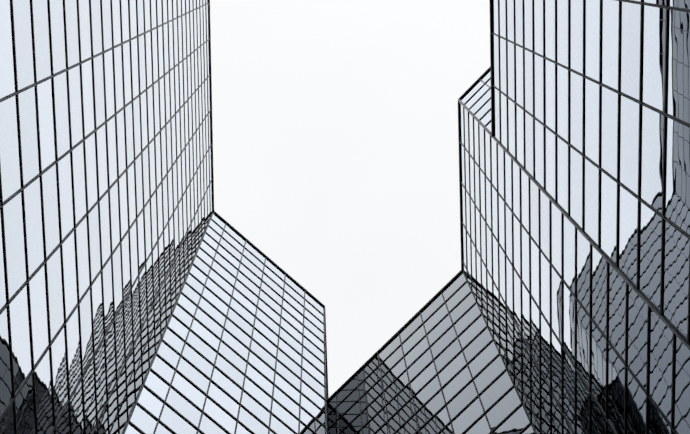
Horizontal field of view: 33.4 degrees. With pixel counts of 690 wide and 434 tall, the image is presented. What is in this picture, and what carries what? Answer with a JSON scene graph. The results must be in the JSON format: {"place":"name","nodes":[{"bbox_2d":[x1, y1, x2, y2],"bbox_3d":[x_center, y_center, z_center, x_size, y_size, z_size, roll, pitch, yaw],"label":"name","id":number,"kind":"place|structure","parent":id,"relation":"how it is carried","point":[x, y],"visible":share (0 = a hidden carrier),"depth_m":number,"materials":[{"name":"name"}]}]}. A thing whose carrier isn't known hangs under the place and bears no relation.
{"place":"outdoors","nodes":[
{"label":"outdoors","id":0,"kind":"place"},
{"bbox_2d":[0,0,328,433],"bbox_3d":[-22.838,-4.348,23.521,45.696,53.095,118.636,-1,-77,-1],"label":"tower","id":1,"kind":"structure","parent":0,"point":[145,288],"depth_m":28.98,"materials":[{"name":"grey glass"}]},
{"bbox_2d":[210,0,489,396],"label":"sky","id":2,"kind":"structure","parent":0,"point":[335,122],"materials":[{"name":"white"}]},
{"label":"ground","id":3,"kind":"structure","parent":0,"visible":0},
{"bbox_2d":[327,67,689,433],"bbox_3d":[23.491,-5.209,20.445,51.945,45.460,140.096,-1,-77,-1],"label":"tower","id":4,"kind":"structure","parent":3,"relation":"on","point":[537,313],"depth_m":31.72,"materials":[{"name":"grey glass"}]},
{"bbox_2d":[489,0,689,345],"bbox_3d":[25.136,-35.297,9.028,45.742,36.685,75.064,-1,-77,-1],"label":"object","id":5,"kind":"structure","parent":3,"relation":"on","point":[590,116],"depth_m":20.38,"materials":[{"name":"grey glass"}]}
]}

